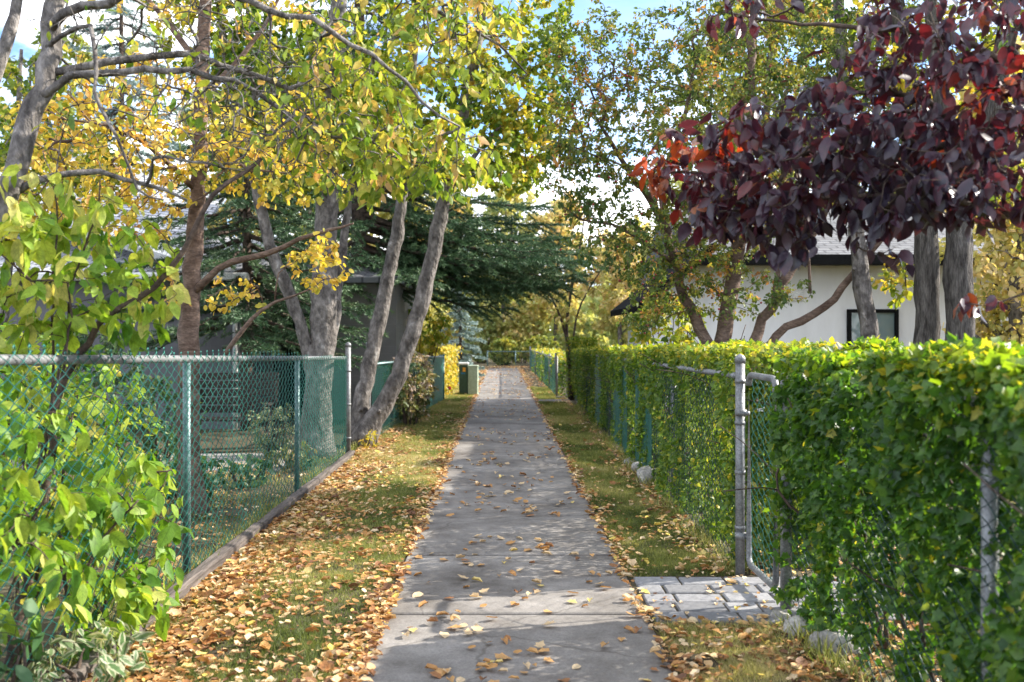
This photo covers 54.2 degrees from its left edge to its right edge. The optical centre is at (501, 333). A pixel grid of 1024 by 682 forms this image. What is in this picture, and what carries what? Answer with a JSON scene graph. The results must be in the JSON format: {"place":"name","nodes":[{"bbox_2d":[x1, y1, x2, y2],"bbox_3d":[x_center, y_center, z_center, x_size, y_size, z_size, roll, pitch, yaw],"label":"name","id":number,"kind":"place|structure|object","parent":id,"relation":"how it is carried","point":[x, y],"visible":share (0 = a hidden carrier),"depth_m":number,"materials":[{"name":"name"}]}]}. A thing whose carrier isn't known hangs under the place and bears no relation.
{"place":"outdoors","nodes":[
{"label":"outdoors","id":0,"kind":"place"},
{"bbox_2d":[11,453,290,470],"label":"garden path","id":1,"kind":"structure","parent":0,"point":[230,455],"depth_m":12.98,"materials":[{"name":"concrete"}]},
{"bbox_2d":[7,441,361,681],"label":"rough grass","id":2,"kind":"structure","parent":0,"point":[251,522],"depth_m":7.81,"materials":[{"name":"plant"}]},
{"bbox_2d":[0,337,1020,681],"bbox_3d":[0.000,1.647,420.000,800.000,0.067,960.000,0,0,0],"label":"ground","id":3,"kind":"structure","parent":0,"point":[240,519],"depth_m":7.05,"materials":[{"name":"plant"}]},
{"bbox_2d":[0,597,49,681],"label":"leafy plant","id":4,"kind":"object","parent":3,"relation":"on","point":[22,673],"visible":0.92,"depth_m":4.13,"materials":[{"name":"green plant"}]},
{"bbox_2d":[0,28,108,226],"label":"leafy tree","id":5,"kind":"object","parent":3,"relation":"on","point":[87,56],"visible":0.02,"depth_m":33.95,"materials":[{"name":"yellow plant"}]},
{"bbox_2d":[0,322,135,516],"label":"garden shrub","id":6,"kind":"object","parent":3,"relation":"on","point":[47,375],"visible":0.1,"depth_m":8.64,"materials":[{"name":"green plant"}]},
{"bbox_2d":[0,49,140,460],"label":"leafy tree","id":7,"kind":"object","parent":3,"relation":"on","point":[17,84],"visible":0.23,"depth_m":12.44,"materials":[{"name":"yellow plant"}]},
{"bbox_2d":[0,353,163,607],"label":"sapling shrub","id":8,"kind":"object","parent":3,"relation":"on","point":[105,370],"visible":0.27,"depth_m":6.53,"materials":[{"name":"green plant"}]},
{"bbox_2d":[16,315,150,450],"bbox_3d":[-5.881,0.707,13.881,1.985,2.056,1.453,0,0,-17],"label":"garden shrub","id":9,"kind":"object","parent":3,"relation":"on","point":[82,339],"visible":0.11,"depth_m":13.89,"materials":[{"name":"green plant"}]},
{"bbox_2d":[22,618,156,681],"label":"variegated shrub","id":10,"kind":"object","parent":3,"relation":"on","point":[112,665],"visible":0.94,"depth_m":4.48,"materials":[{"name":"green plant"}]},
{"bbox_2d":[17,0,190,236],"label":"spruce tree","id":11,"kind":"object","parent":3,"relation":"on","point":[133,82],"visible":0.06,"depth_m":24.89,"materials":[{"name":"green plant"}]},
{"bbox_2d":[0,157,262,673],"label":"dogwood shrub","id":12,"kind":"object","parent":3,"relation":"on","point":[49,247],"visible":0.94,"depth_m":4.91,"materials":[{"name":"green plant"}]},
{"bbox_2d":[0,145,294,429],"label":"house","id":13,"kind":"structure","parent":3,"relation":"on","point":[215,343],"depth_m":17.20,"materials":[{"name":"grey"}]},
{"bbox_2d":[121,372,206,464],"bbox_3d":[-4.203,1.076,12.185,1.164,1.227,1.076,0,0,0],"label":"garden shrub","id":14,"kind":"object","parent":3,"relation":"on","point":[147,395],"visible":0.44,"depth_m":12.08,"materials":[{"name":"green plant"}]},
{"bbox_2d":[1,448,344,673],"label":"yard grass","id":15,"kind":"structure","parent":3,"relation":"on","point":[258,502],"depth_m":8.84,"materials":[{"name":"plant"}]},
{"bbox_2d":[0,342,350,681],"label":"chain link fence","id":16,"kind":"object","parent":3,"relation":"on","point":[187,360],"visible":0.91,"depth_m":6.66,"materials":[{"name":"green metal"}]},
{"bbox_2d":[0,0,360,518],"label":"golden tree","id":17,"kind":"object","parent":3,"relation":"on","point":[194,283],"visible":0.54,"depth_m":8.60,"materials":[{"name":"yellow plant"}]},
{"bbox_2d":[148,470,226,503],"bbox_3d":[-3.090,1.502,9.857,0.716,0.421,0.735,0,0,0],"label":"bed plant","id":18,"kind":"object","parent":3,"relation":"on","point":[208,488],"visible":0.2,"depth_m":9.83,"materials":[{"name":"green plant"}]},
{"bbox_2d":[162,448,227,476],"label":"bed plant","id":19,"kind":"object","parent":3,"relation":"on","point":[203,457],"visible":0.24,"depth_m":10.87,"materials":[{"name":"green plant"}]},
{"bbox_2d":[52,450,354,681],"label":"timber edging","id":20,"kind":"object","parent":3,"relation":"on","point":[208,565],"visible":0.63,"depth_m":7.16,"materials":[{"name":"wood"}]},
{"bbox_2d":[171,97,300,236],"bbox_3d":[-9.588,-3.903,35.830,5.616,11.315,5.660,0,0,0],"label":"leafy tree","id":21,"kind":"object","parent":3,"relation":"on","point":[220,208],"visible":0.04,"depth_m":34.65,"materials":[{"name":"yellow plant"}]},
{"bbox_2d":[198,373,278,449],"bbox_3d":[-3.750,1.115,13.961,1.150,1.110,0.622,0,0,0],"label":"garden bench","id":22,"kind":"object","parent":3,"relation":"on","point":[209,385],"visible":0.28,"depth_m":14.19,"materials":[{"name":"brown wood"}]},
{"bbox_2d":[210,454,274,489],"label":"bed plant","id":23,"kind":"object","parent":3,"relation":"on","point":[245,473],"visible":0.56,"depth_m":10.63,"materials":[{"name":"green plant"}]},
{"bbox_2d":[83,0,423,430],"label":"spruce tree","id":24,"kind":"object","parent":3,"relation":"on","point":[250,339],"visible":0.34,"depth_m":16.54,"materials":[{"name":"green plant"}]},
{"bbox_2d":[0,0,536,237],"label":"arching tree","id":25,"kind":"object","parent":3,"relation":"on","point":[55,15],"visible":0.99,"depth_m":5.29,"materials":[{"name":"yellow plant"}]},
{"bbox_2d":[246,402,294,456],"bbox_3d":[-2.976,1.285,13.187,0.805,0.787,0.698,0,0,0],"label":"variegated shrub","id":26,"kind":"object","parent":3,"relation":"on","point":[265,434],"visible":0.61,"depth_m":13.14,"materials":[{"name":"green plant"}]},
{"bbox_2d":[208,32,369,249],"bbox_3d":[-6.385,-4.418,32.886,5.225,12.372,5.319,0,0,42],"label":"leafy tree","id":27,"kind":"object","parent":3,"relation":"on","point":[346,163],"visible":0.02,"depth_m":32.36,"materials":[{"name":"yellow plant"}]},
{"bbox_2d":[140,0,439,459],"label":"maple tree","id":28,"kind":"object","parent":3,"relation":"on","point":[320,339],"visible":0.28,"depth_m":13.03,"materials":[{"name":"green plant"}]},
{"bbox_2d":[262,440,319,471],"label":"bed plant","id":29,"kind":"object","parent":3,"relation":"on","point":[305,456],"visible":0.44,"depth_m":11.90,"materials":[{"name":"green plant"}]},
{"bbox_2d":[126,386,478,681],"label":"lawn grass","id":30,"kind":"structure","parent":3,"relation":"on","point":[317,644],"depth_m":7.20,"materials":[{"name":"plant"}]},
{"bbox_2d":[252,254,413,419],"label":"garage","id":31,"kind":"structure","parent":3,"relation":"on","point":[396,324],"depth_m":19.00,"materials":[{"name":"paint"}]},
{"bbox_2d":[287,318,309,414],"bbox_3d":[-3.910,0.650,20.200,1.000,2.000,0.040,0,0,0],"label":"door","id":32,"kind":"structure","parent":31,"relation":"in","point":[289,320],"depth_m":20.18,"materials":[{"name":"black paint"}]},
{"bbox_2d":[358,430,378,448],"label":"plant","id":33,"kind":"object","parent":3,"relation":"on","point":[368,443],"visible":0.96,"depth_m":14.13,"materials":[{"name":"yellow plant"}]},
{"bbox_2d":[366,342,444,434],"bbox_3d":[-1.688,0.934,19.649,0.102,1.632,9.595,0,0,3],"label":"slatted fence","id":34,"kind":"object","parent":3,"relation":"on","point":[438,366],"visible":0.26,"depth_m":22.21,"materials":[{"name":"green plastic"}]},
{"bbox_2d":[350,145,467,373],"bbox_3d":[-3.588,-3.066,40.163,4.844,9.649,4.650,0,0,0],"label":"leafy tree","id":35,"kind":"object","parent":3,"relation":"on","point":[387,217],"visible":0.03,"depth_m":39.58,"materials":[{"name":"yellow plant"}]},
{"bbox_2d":[382,351,439,424],"bbox_3d":[-1.601,0.968,17.790,1.038,1.434,2.393,0,0,0],"label":"viburnum shrub","id":36,"kind":"object","parent":3,"relation":"on","point":[408,398],"visible":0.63,"depth_m":17.39,"materials":[{"name":"green plant"}]},
{"bbox_2d":[234,0,610,323],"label":"spruce tree","id":37,"kind":"object","parent":3,"relation":"on","point":[456,263],"visible":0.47,"depth_m":19.82,"materials":[{"name":"green plant"}]},
{"bbox_2d":[408,309,453,392],"bbox_3d":[-1.774,0.536,22.226,1.466,2.301,2.636,0,0,0],"label":"overhanging shrub","id":38,"kind":"object","parent":3,"relation":"on","point":[438,336],"visible":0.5,"depth_m":21.85,"materials":[{"name":"green plant"}]},
{"bbox_2d":[417,315,464,355],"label":"garden shrub","id":39,"kind":"object","parent":3,"relation":"on","point":[451,331],"visible":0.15,"depth_m":52.58,"materials":[{"name":"green plant"}]},
{"bbox_2d":[433,343,462,394],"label":"hedge","id":40,"kind":"object","parent":3,"relation":"on","point":[449,351],"visible":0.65,"depth_m":27.21,"materials":[{"name":"yellow plant"}]},
{"bbox_2d":[440,202,479,337],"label":"leafy tree","id":41,"kind":"object","parent":3,"relation":"on","point":[444,306],"visible":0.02,"depth_m":59.83,"materials":[{"name":"green plant"}]},
{"bbox_2d":[342,0,584,446],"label":"maple tree","id":42,"kind":"object","parent":3,"relation":"on","point":[365,418],"visible":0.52,"depth_m":14.33,"materials":[{"name":"green plant"}]},
{"bbox_2d":[458,362,468,393],"bbox_3d":[-1.000,1.218,26.600,0.270,0.885,0.270,0,0,0],"label":"utility pedestal","id":43,"kind":"object","parent":3,"relation":"on","point":[463,377],"visible":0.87,"depth_m":26.48,"materials":[{"name":"green metal"}]},
{"bbox_2d":[441,235,487,383],"bbox_3d":[-1.464,-0.860,32.984,2.022,5.379,1.913,0,0,-44],"label":"spruce tree","id":44,"kind":"object","parent":3,"relation":"on","point":[460,326],"visible":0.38,"depth_m":32.89,"materials":[{"name":"green plant"}]},
{"bbox_2d":[468,365,478,394],"bbox_3d":[-0.740,1.252,26.450,0.275,0.815,0.245,0,0,4],"label":"utility pedestal","id":45,"kind":"object","parent":3,"relation":"on","point":[473,379],"visible":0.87,"depth_m":26.34,"materials":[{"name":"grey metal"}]},
{"bbox_2d":[463,299,504,362],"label":"garden shrub","id":46,"kind":"object","parent":3,"relation":"on","point":[490,330],"visible":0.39,"depth_m":55.54,"materials":[{"name":"green plant"}]},
{"bbox_2d":[488,335,519,364],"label":"garden shrub","id":47,"kind":"object","parent":3,"relation":"on","point":[507,345],"visible":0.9,"depth_m":51.20,"materials":[{"name":"green plant"}]},
{"bbox_2d":[469,165,543,354],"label":"leafy tree","id":48,"kind":"object","parent":3,"relation":"on","point":[530,198],"visible":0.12,"depth_m":57.59,"materials":[{"name":"yellow plant"}]},
{"bbox_2d":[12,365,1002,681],"bbox_3d":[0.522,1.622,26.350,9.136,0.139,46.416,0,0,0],"label":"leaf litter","id":49,"kind":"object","parent":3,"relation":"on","point":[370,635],"visible":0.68,"depth_m":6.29,"materials":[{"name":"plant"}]},
{"bbox_2d":[487,351,529,365],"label":"wire fence","id":50,"kind":"object","parent":3,"relation":"on","point":[507,357],"visible":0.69,"depth_m":50.00,"materials":[{"name":"metal"}]},
{"bbox_2d":[496,301,544,362],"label":"garden shrub","id":51,"kind":"object","parent":3,"relation":"on","point":[527,325],"visible":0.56,"depth_m":55.11,"materials":[{"name":"green plant"}]},
{"bbox_2d":[424,275,627,355],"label":"distant woods","id":52,"kind":"object","parent":3,"relation":"on","point":[548,332],"depth_m":72.90,"materials":[{"name":"yellow plant"}]},
{"bbox_2d":[518,334,562,362],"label":"garden shrub","id":53,"kind":"object","parent":3,"relation":"on","point":[528,342],"visible":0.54,"depth_m":51.09,"materials":[{"name":"green plant"}]},
{"bbox_2d":[520,346,567,395],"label":"hedge","id":54,"kind":"object","parent":3,"relation":"on","point":[547,351],"visible":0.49,"depth_m":29.49,"materials":[{"name":"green plant"}]},
{"bbox_2d":[530,346,557,395],"bbox_3d":[1.360,1.170,35.300,0.060,1.160,19.460,0,0,0],"label":"chain link fence","id":55,"kind":"object","parent":3,"relation":"on","point":[551,381],"visible":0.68,"depth_m":30.07,"materials":[{"name":"green metal"}]},
{"bbox_2d":[514,186,591,346],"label":"leafy tree","id":56,"kind":"object","parent":3,"relation":"on","point":[547,217],"visible":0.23,"depth_m":55.40,"materials":[{"name":"yellow plant"}]},
{"bbox_2d":[555,353,567,397],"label":"chain link gate","id":57,"kind":"structure","parent":3,"relation":"on","point":[561,376],"depth_m":24.98,"materials":[{"name":"metal"}]},
{"bbox_2d":[525,214,630,399],"bbox_3d":[1.891,-0.815,24.603,2.654,4.960,1.990,0,0,0],"label":"young tree","id":58,"kind":"object","parent":3,"relation":"on","point":[565,308],"visible":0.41,"depth_m":24.59,"materials":[{"name":"green plant"}]},
{"bbox_2d":[555,310,610,351],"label":"garden shrub","id":59,"kind":"object","parent":3,"relation":"on","point":[603,339],"visible":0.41,"depth_m":53.58,"materials":[{"name":"yellow plant"}]},
{"bbox_2d":[573,216,652,345],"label":"leafy tree","id":60,"kind":"object","parent":3,"relation":"on","point":[617,297],"visible":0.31,"depth_m":46.72,"materials":[{"name":"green plant"}]},
{"bbox_2d":[631,462,642,471],"bbox_3d":[1.612,1.579,11.688,0.163,0.158,0.166,0,0,33],"label":"rock","id":61,"kind":"object","parent":3,"relation":"on","point":[633,465],"visible":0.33,"depth_m":11.64,"materials":[{"name":"stone"}]},
{"bbox_2d":[636,466,652,483],"bbox_3d":[1.624,1.560,11.010,0.269,0.217,0.277,0,0,0],"label":"rock","id":62,"kind":"object","parent":3,"relation":"on","point":[644,471],"visible":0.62,"depth_m":10.92,"materials":[{"name":"stone"}]},
{"bbox_2d":[574,354,745,576],"bbox_3d":[1.720,0.944,15.545,0.119,1.612,17.766,0,0,1],"label":"chain link fence","id":63,"kind":"object","parent":3,"relation":"on","point":[738,375],"visible":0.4,"depth_m":8.20,"materials":[{"name":"metal"}]},
{"bbox_2d":[735,372,778,588],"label":"chain link gate","id":64,"kind":"structure","parent":63,"relation":"attached to","point":[752,566],"depth_m":6.42,"materials":[{"name":"metal"}]},
{"bbox_2d":[628,292,707,411],"bbox_3d":[2.196,0.552,13.219,1.092,2.252,1.080,0,0,0],"label":"garden shrub","id":65,"kind":"object","parent":3,"relation":"on","point":[677,337],"visible":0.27,"depth_m":13.17,"materials":[{"name":"green plant"}]},
{"bbox_2d":[638,177,712,257],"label":"leafy tree","id":66,"kind":"object","parent":3,"relation":"on","point":[679,183],"depth_m":49.19,"materials":[{"name":"yellow plant"}]},
{"bbox_2d":[565,325,839,567],"bbox_3d":[2.036,0.803,15.775,1.640,1.753,18.124,0,0,0],"label":"hedge","id":67,"kind":"object","parent":3,"relation":"on","point":[713,355],"visible":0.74,"depth_m":8.52,"materials":[{"name":"green plant"}]},
{"bbox_2d":[570,403,892,681],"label":"rough grass","id":68,"kind":"structure","parent":3,"relation":"on","point":[836,659],"depth_m":5.53,"materials":[{"name":"plant"}]},
{"bbox_2d":[531,0,966,482],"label":"crabapple tree","id":69,"kind":"object","parent":3,"relation":"on","point":[733,276],"visible":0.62,"depth_m":10.45,"materials":[{"name":"green plant"}]},
{"bbox_2d":[645,0,862,206],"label":"leafy tree","id":70,"kind":"object","parent":3,"relation":"on","point":[759,63],"visible":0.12,"depth_m":24.03,"materials":[{"name":"green plant"}]},
{"bbox_2d":[783,615,807,638],"bbox_3d":[1.632,1.608,5.425,0.199,0.183,0.191,0,0,-35],"label":"rock","id":71,"kind":"object","parent":3,"relation":"on","point":[791,621],"visible":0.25,"depth_m":5.38,"materials":[{"name":"stone"}]},
{"bbox_2d":[610,208,1020,428],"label":"house","id":72,"kind":"structure","parent":3,"relation":"on","point":[831,270],"depth_m":17.00,"materials":[{"name":"white paint"}]},
{"bbox_2d":[847,309,898,344],"bbox_3d":[6.300,0.145,16.970,0.860,1.110,0.100,0,0,0],"label":"window frame","id":73,"kind":"structure","parent":72,"relation":"in","point":[888,319],"depth_m":16.98,"materials":[{"name":"black paint"}]},
{"bbox_2d":[629,0,1023,322],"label":"purple tree","id":74,"kind":"object","parent":3,"relation":"on","point":[926,185],"visible":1,"depth_m":4.27,"materials":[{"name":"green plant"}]},
{"bbox_2d":[807,629,866,658],"bbox_3d":[1.728,1.600,5.118,0.204,0.167,0.258,0,0,-41],"label":"rock","id":75,"kind":"object","parent":3,"relation":"on","point":[832,635],"visible":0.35,"depth_m":5.05,"materials":[{"name":"stone"}]},
{"bbox_2d":[771,0,921,338],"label":"slender tree","id":76,"kind":"object","parent":3,"relation":"on","point":[863,297],"visible":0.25,"depth_m":10.53,"materials":[{"name":"grey plant"}]},
{"bbox_2d":[720,331,1023,681],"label":"hedge","id":77,"kind":"object","parent":3,"relation":"on","point":[900,382],"visible":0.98,"depth_m":3.94,"materials":[{"name":"green plant"}]},
{"bbox_2d":[780,372,1023,681],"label":"chain link fence","id":78,"kind":"object","parent":3,"relation":"on","point":[989,517],"visible":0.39,"depth_m":3.84,"materials":[{"name":"grey metal"}]},
{"bbox_2d":[832,0,1023,481],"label":"furrowed tree","id":79,"kind":"object","parent":3,"relation":"on","point":[957,280],"visible":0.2,"depth_m":10.18,"materials":[{"name":"green plant"}]},
{"bbox_2d":[888,34,1023,202],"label":"leafy tree","id":80,"kind":"object","parent":3,"relation":"on","point":[970,84],"visible":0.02,"depth_m":22.35,"materials":[{"name":"yellow plant"}]},
{"bbox_2d":[938,141,1023,345],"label":"leafy tree","id":81,"kind":"object","parent":3,"relation":"on","point":[1009,270],"visible":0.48,"depth_m":14.48,"materials":[{"name":"yellow plant"}]},
{"bbox_2d":[0,0,1023,329],"label":"sky","id":82,"kind":"structure","parent":0,"point":[31,9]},
{"bbox_2d":[359,368,674,681],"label":"path","id":83,"kind":"structure","parent":0,"point":[575,633],"depth_m":6.60,"materials":[{"name":"concrete"}]},
{"bbox_2d":[412,591,422,596],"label":"fallen leaf","id":84,"kind":"object","parent":83,"relation":"on","point":[417,594],"visible":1,"depth_m":6.18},
{"bbox_2d":[418,600,427,606],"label":"fallen leaf","id":85,"kind":"object","parent":83,"relation":"on","point":[423,602],"visible":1,"depth_m":5.97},
{"bbox_2d":[425,663,437,669],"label":"fallen leaf","id":86,"kind":"object","parent":83,"relation":"on","point":[431,666],"visible":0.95,"depth_m":4.82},
{"bbox_2d":[427,617,437,621],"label":"fallen leaf","id":87,"kind":"object","parent":83,"relation":"on","point":[432,619],"visible":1,"depth_m":5.58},
{"bbox_2d":[429,671,440,678],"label":"fallen leaf","id":88,"kind":"object","parent":83,"relation":"on","point":[436,674],"visible":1,"depth_m":4.74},
{"bbox_2d":[435,668,450,675],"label":"fallen leaf","id":89,"kind":"object","parent":88,"relation":"on","point":[441,671],"visible":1,"depth_m":4.78,"materials":[{"name":"plant"}]},
{"bbox_2d":[436,611,447,614],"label":"fallen leaf","id":90,"kind":"object","parent":83,"relation":"on","point":[441,612],"visible":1,"depth_m":5.73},
{"bbox_2d":[440,631,448,637],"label":"fallen leaf","id":91,"kind":"object","parent":83,"relation":"on","point":[444,634],"visible":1,"depth_m":5.37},
{"bbox_2d":[446,675,454,681],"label":"fallen leaf","id":92,"kind":"object","parent":83,"relation":"on","point":[451,678],"visible":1,"depth_m":4.65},
{"bbox_2d":[448,624,461,627],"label":"fallen leaf","id":93,"kind":"object","parent":83,"relation":"on","point":[456,626],"visible":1,"depth_m":5.51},
{"bbox_2d":[456,677,464,681],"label":"fallen leaf","id":94,"kind":"object","parent":83,"relation":"on","point":[460,679],"visible":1,"depth_m":4.67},
{"bbox_2d":[463,628,472,634],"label":"fallen leaf","id":95,"kind":"object","parent":83,"relation":"on","point":[468,631],"visible":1,"depth_m":5.39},
{"bbox_2d":[470,592,478,596],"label":"fallen leaf","id":96,"kind":"object","parent":83,"relation":"on","point":[474,594],"visible":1,"depth_m":6.11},
{"bbox_2d":[471,623,482,631],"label":"fallen leaf","id":97,"kind":"object","parent":83,"relation":"on","point":[476,627],"visible":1,"depth_m":5.44,"materials":[{"name":"plant"}]},
{"bbox_2d":[476,662,489,666],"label":"fallen leaf","id":98,"kind":"object","parent":83,"relation":"on","point":[482,664],"visible":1,"depth_m":4.84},
{"bbox_2d":[485,663,497,668],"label":"fallen leaf","id":99,"kind":"object","parent":83,"relation":"on","point":[492,665],"visible":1,"depth_m":4.82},
{"bbox_2d":[494,653,511,658],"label":"fallen leaf","id":100,"kind":"object","parent":83,"relation":"on","point":[501,655],"visible":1,"depth_m":5.00,"materials":[{"name":"plant"}]},
{"bbox_2d":[526,647,537,652],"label":"fallen leaf","id":101,"kind":"object","parent":83,"relation":"on","point":[532,649],"visible":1,"depth_m":5.05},
{"bbox_2d":[531,578,541,582],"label":"fallen leaf","id":102,"kind":"object","parent":83,"relation":"on","point":[537,580],"visible":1,"depth_m":6.47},
{"bbox_2d":[534,640,544,647],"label":"fallen leaf","id":103,"kind":"object","parent":83,"relation":"on","point":[541,644],"visible":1,"depth_m":5.17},
{"bbox_2d":[538,648,549,651],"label":"fallen leaf","id":104,"kind":"object","parent":83,"relation":"on","point":[543,649],"visible":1,"depth_m":5.10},
{"bbox_2d":[572,664,580,668],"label":"fallen leaf","id":105,"kind":"object","parent":83,"relation":"on","point":[575,666],"visible":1,"depth_m":4.85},
{"bbox_2d":[624,625,634,632],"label":"fallen leaf","id":106,"kind":"object","parent":83,"relation":"on","point":[627,627],"visible":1,"depth_m":5.46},
{"bbox_2d":[538,399,568,401],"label":"concrete landing path","id":107,"kind":"structure","parent":0,"point":[552,400],"depth_m":24.05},
{"bbox_2d":[633,577,907,624],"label":"paved path","id":108,"kind":"structure","parent":0,"point":[694,596],"depth_m":6.11,"materials":[{"name":"stone"}]},
{"bbox_2d":[770,609,790,618],"bbox_3d":[1.592,1.617,5.717,0.102,0.080,0.104,0,0,-34],"label":"rock","id":109,"kind":"object","parent":108,"relation":"on","point":[778,613],"visible":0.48,"depth_m":5.69,"materials":[{"name":"stone"}]},
{"bbox_2d":[630,438,1011,671],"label":"yard grass","id":110,"kind":"structure","parent":0,"point":[869,622],"depth_m":5.25,"materials":[{"name":"plant"}]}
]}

